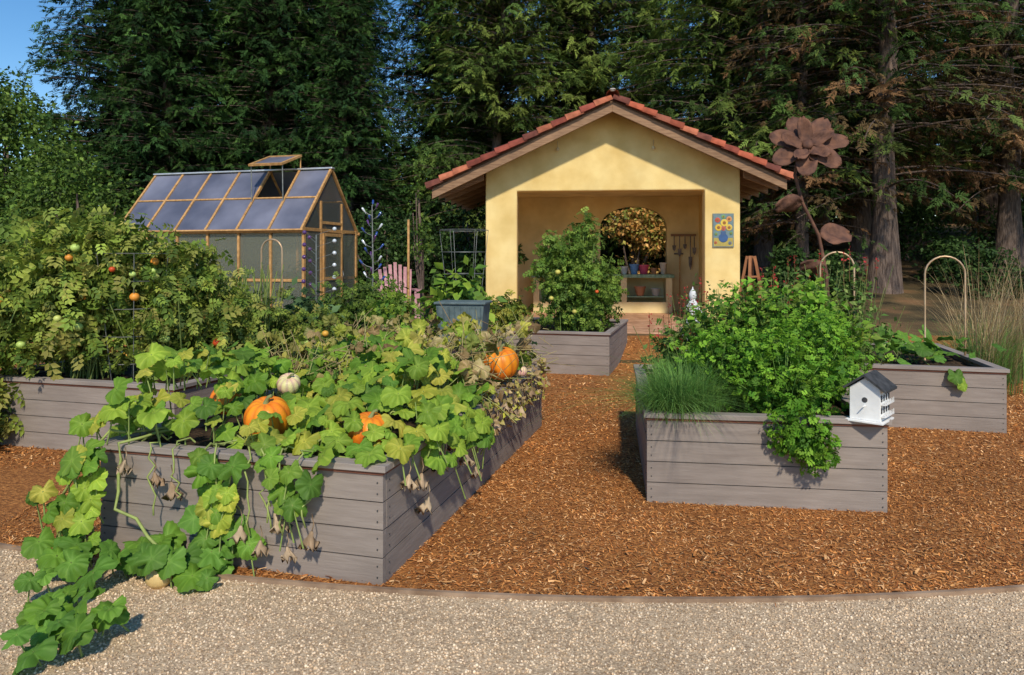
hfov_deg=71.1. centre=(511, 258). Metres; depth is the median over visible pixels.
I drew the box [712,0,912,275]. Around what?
conifer tree
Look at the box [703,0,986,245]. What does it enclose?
conifer tree
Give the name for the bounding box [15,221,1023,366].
ground
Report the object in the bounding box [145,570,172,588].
butternut squash
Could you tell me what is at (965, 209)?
shrub
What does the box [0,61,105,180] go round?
broadleaf tree
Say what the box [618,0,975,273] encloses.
conifer tree
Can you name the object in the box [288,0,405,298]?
conifer tree
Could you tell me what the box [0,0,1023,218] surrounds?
sky
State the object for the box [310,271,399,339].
vegetable plant
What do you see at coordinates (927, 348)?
cucumber plant
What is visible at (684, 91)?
conifer tree
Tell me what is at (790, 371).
parsley plant
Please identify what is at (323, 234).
door
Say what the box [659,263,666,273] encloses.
flower pot
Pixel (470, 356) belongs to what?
squash vine
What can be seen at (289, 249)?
shrub
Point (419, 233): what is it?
young tree
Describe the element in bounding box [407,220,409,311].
wooden stake
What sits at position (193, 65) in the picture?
conifer tree
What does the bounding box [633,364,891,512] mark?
raised bed
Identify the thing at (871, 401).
birdhouse
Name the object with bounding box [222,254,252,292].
potted seedling
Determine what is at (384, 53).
conifer tree
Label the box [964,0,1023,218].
conifer tree
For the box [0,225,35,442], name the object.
tomato plant
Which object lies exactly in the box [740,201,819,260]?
shrub
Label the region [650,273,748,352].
salvia plant
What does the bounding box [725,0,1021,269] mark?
conifer tree
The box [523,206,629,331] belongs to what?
tomato plant
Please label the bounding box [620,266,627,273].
flower pot
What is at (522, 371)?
squash
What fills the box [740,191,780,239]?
shrub
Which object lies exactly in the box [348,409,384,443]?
pumpkin
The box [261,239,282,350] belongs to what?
plant hoop
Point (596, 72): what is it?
conifer tree
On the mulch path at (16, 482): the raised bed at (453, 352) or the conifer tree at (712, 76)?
the raised bed at (453, 352)
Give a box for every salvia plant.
[628,310,730,380]
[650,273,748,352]
[732,266,803,325]
[784,248,904,370]
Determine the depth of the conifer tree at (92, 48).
25.86 m
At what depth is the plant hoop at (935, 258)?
7.97 m
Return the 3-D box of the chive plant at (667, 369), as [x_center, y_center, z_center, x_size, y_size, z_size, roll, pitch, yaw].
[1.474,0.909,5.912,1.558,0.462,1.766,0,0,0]
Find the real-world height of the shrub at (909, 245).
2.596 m
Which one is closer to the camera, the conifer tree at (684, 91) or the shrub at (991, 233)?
the shrub at (991, 233)
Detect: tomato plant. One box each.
[0,195,181,383]
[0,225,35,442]
[93,223,267,382]
[220,259,353,356]
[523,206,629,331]
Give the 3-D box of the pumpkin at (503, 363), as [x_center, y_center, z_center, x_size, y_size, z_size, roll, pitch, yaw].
[-0.093,0.842,5.959,0.288,0.292,0.306,-2,14,10]
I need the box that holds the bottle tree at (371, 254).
[359,200,385,290]
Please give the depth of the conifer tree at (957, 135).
38.13 m
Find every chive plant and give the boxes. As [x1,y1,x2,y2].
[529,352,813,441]
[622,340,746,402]
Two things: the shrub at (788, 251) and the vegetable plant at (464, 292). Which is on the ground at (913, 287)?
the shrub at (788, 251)
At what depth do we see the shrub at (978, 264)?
18.90 m
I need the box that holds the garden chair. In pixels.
[377,262,421,318]
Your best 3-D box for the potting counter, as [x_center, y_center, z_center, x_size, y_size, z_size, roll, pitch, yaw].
[2.346,0.889,18.719,3.650,0.990,0.650,0,0,5]
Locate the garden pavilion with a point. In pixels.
(612, 150)
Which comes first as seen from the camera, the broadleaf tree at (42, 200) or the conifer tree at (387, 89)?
the broadleaf tree at (42, 200)
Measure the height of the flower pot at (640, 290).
0.250 m
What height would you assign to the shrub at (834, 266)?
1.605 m
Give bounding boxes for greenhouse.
[120,155,359,307]
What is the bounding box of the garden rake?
[674,253,682,312]
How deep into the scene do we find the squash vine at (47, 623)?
3.99 m
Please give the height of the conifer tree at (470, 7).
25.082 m
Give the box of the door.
[322,233,343,303]
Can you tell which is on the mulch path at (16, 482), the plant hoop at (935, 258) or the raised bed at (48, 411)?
the raised bed at (48, 411)
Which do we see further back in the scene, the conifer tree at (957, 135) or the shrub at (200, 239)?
the conifer tree at (957, 135)
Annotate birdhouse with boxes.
[843,369,896,425]
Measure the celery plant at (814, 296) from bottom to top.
1.164 m
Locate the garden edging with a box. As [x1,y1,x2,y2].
[0,543,1023,602]
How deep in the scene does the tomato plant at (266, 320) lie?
8.59 m
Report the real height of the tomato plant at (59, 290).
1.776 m
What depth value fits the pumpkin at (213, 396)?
4.60 m
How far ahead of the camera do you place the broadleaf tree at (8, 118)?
21.27 m
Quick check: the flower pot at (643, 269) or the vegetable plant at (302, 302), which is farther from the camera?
the flower pot at (643, 269)
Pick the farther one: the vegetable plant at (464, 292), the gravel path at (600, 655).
the vegetable plant at (464, 292)
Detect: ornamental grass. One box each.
[896,246,1023,379]
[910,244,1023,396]
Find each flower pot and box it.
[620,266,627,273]
[629,264,638,273]
[634,286,645,295]
[639,265,649,273]
[650,268,656,273]
[651,288,660,295]
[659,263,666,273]
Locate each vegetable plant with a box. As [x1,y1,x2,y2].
[273,276,344,344]
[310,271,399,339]
[356,291,436,339]
[366,273,424,332]
[415,255,506,335]
[488,289,543,328]
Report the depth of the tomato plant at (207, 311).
6.83 m
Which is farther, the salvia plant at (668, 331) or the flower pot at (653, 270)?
the flower pot at (653, 270)
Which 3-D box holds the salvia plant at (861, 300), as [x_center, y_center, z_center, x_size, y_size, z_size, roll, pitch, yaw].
[3.494,0.787,7.800,1.195,1.855,1.388,0,0,-37]
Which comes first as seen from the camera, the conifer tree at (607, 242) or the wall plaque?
the wall plaque
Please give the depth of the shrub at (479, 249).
17.02 m
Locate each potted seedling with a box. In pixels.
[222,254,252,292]
[251,256,287,305]
[284,256,318,303]
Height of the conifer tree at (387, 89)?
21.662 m
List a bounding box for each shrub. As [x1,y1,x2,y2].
[157,235,266,281]
[218,236,348,305]
[317,202,453,293]
[399,200,521,295]
[454,237,528,295]
[601,207,665,273]
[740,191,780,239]
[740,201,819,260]
[758,243,807,308]
[796,249,879,299]
[811,177,904,230]
[897,191,962,261]
[905,172,979,237]
[910,235,1001,282]
[933,243,1023,300]
[961,197,1023,248]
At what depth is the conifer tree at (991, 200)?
26.82 m
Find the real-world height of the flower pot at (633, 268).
0.260 m
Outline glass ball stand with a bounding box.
[301,227,336,301]
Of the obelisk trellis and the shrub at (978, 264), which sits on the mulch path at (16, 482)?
the obelisk trellis
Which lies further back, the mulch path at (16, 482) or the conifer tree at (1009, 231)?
the conifer tree at (1009, 231)
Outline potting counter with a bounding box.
[531,274,674,312]
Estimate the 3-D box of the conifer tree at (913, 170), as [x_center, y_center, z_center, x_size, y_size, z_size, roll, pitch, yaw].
[19.796,-12.266,39.249,8.253,21.745,8.122,0,0,-37]
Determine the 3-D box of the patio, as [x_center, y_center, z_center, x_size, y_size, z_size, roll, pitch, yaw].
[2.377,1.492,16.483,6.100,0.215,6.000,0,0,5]
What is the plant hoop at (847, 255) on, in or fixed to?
on the raised bed at (927, 396)
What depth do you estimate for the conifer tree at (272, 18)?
25.66 m
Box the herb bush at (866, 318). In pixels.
[776,300,886,355]
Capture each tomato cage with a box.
[93,253,168,381]
[439,229,488,299]
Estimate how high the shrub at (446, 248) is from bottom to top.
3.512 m
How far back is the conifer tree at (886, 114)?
19.63 m
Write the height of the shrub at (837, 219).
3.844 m
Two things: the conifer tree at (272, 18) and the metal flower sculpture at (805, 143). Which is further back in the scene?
the conifer tree at (272, 18)
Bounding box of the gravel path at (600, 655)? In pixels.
[0,548,1023,674]
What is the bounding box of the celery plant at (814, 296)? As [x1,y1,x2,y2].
[648,276,894,394]
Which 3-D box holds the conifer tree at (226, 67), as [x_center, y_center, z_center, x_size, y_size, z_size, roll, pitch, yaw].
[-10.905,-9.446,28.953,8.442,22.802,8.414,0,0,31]
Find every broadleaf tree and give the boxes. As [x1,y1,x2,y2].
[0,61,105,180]
[0,81,103,249]
[0,118,119,254]
[6,148,143,246]
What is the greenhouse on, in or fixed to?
on the ground at (913, 287)
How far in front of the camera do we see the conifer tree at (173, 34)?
24.86 m
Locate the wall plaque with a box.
[712,213,733,246]
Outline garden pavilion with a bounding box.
[425,88,793,321]
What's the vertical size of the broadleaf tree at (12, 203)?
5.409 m
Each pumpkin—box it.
[210,390,241,414]
[243,394,290,434]
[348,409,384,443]
[483,343,518,379]
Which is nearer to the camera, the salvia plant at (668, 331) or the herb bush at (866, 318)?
the salvia plant at (668, 331)
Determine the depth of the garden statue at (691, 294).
9.56 m
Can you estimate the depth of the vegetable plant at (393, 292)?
10.87 m
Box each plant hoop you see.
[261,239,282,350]
[819,251,854,325]
[924,255,965,363]
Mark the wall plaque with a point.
(722, 229)
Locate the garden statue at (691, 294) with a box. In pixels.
[680,287,701,350]
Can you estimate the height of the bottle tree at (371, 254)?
2.621 m
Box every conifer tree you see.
[18,0,224,235]
[85,0,252,275]
[140,1,219,142]
[153,0,321,274]
[181,0,364,297]
[252,0,420,288]
[285,0,409,246]
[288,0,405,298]
[368,0,503,295]
[373,0,613,257]
[414,0,564,248]
[442,0,707,237]
[521,0,630,272]
[596,0,716,268]
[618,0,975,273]
[664,0,768,214]
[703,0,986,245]
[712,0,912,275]
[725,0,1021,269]
[728,0,1023,293]
[829,3,954,222]
[896,0,1023,277]
[899,0,1023,249]
[908,0,1023,219]
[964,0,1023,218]
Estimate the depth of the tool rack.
18.86 m
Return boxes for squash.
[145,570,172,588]
[276,373,300,393]
[516,364,526,375]
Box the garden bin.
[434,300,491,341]
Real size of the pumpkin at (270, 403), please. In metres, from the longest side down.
0.282 x 0.281 x 0.265 m
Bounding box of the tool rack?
[671,234,695,269]
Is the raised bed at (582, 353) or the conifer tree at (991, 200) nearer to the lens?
the raised bed at (582, 353)
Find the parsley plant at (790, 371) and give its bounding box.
[671,304,874,477]
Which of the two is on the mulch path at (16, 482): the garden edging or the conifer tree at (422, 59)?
the garden edging
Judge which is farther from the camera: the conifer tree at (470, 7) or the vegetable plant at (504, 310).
the conifer tree at (470, 7)
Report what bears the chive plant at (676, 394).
on the raised bed at (686, 462)
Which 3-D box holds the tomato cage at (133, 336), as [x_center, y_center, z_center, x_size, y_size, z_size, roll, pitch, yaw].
[-3.600,0.548,6.800,0.688,1.204,0.688,0,0,0]
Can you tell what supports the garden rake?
on the patio
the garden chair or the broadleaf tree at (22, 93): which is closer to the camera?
the garden chair
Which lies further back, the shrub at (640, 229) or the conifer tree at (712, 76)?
the conifer tree at (712, 76)
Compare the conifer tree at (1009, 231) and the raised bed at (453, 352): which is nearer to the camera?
the raised bed at (453, 352)
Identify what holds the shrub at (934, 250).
on the ground at (913, 287)
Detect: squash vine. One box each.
[0,330,538,674]
[256,300,572,435]
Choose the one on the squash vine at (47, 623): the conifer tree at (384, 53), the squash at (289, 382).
the squash at (289, 382)
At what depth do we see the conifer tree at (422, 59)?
29.20 m
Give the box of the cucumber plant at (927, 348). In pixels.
[862,324,1006,391]
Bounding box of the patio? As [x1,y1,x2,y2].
[492,310,729,333]
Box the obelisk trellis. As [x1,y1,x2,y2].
[737,256,764,309]
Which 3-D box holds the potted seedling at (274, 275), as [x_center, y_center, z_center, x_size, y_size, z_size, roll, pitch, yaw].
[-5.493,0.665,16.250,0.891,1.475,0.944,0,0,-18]
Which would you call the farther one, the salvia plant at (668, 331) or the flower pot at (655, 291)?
the flower pot at (655, 291)
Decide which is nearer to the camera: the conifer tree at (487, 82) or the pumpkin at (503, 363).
the pumpkin at (503, 363)
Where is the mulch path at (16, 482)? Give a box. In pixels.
[0,336,1023,596]
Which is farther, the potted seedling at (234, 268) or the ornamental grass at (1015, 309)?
the potted seedling at (234, 268)
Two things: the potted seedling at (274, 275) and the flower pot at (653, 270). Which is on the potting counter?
the flower pot at (653, 270)
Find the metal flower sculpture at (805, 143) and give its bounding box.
[769,116,851,300]
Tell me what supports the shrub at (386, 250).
on the ground at (913, 287)
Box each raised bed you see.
[0,338,350,450]
[96,364,542,585]
[342,324,478,353]
[497,317,627,375]
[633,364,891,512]
[845,342,1009,432]
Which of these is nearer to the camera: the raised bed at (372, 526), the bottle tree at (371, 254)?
the raised bed at (372, 526)
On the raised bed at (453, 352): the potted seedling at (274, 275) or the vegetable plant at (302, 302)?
the vegetable plant at (302, 302)
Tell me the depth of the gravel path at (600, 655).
3.23 m
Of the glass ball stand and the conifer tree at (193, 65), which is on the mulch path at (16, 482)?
the glass ball stand
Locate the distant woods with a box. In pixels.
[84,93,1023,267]
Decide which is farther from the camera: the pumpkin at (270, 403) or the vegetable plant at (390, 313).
the vegetable plant at (390, 313)
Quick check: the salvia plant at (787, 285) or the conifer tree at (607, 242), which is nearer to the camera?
the salvia plant at (787, 285)
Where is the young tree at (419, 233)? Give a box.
[404,141,434,318]
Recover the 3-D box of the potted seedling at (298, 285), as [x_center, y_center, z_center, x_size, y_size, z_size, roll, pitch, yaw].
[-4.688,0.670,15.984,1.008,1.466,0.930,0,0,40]

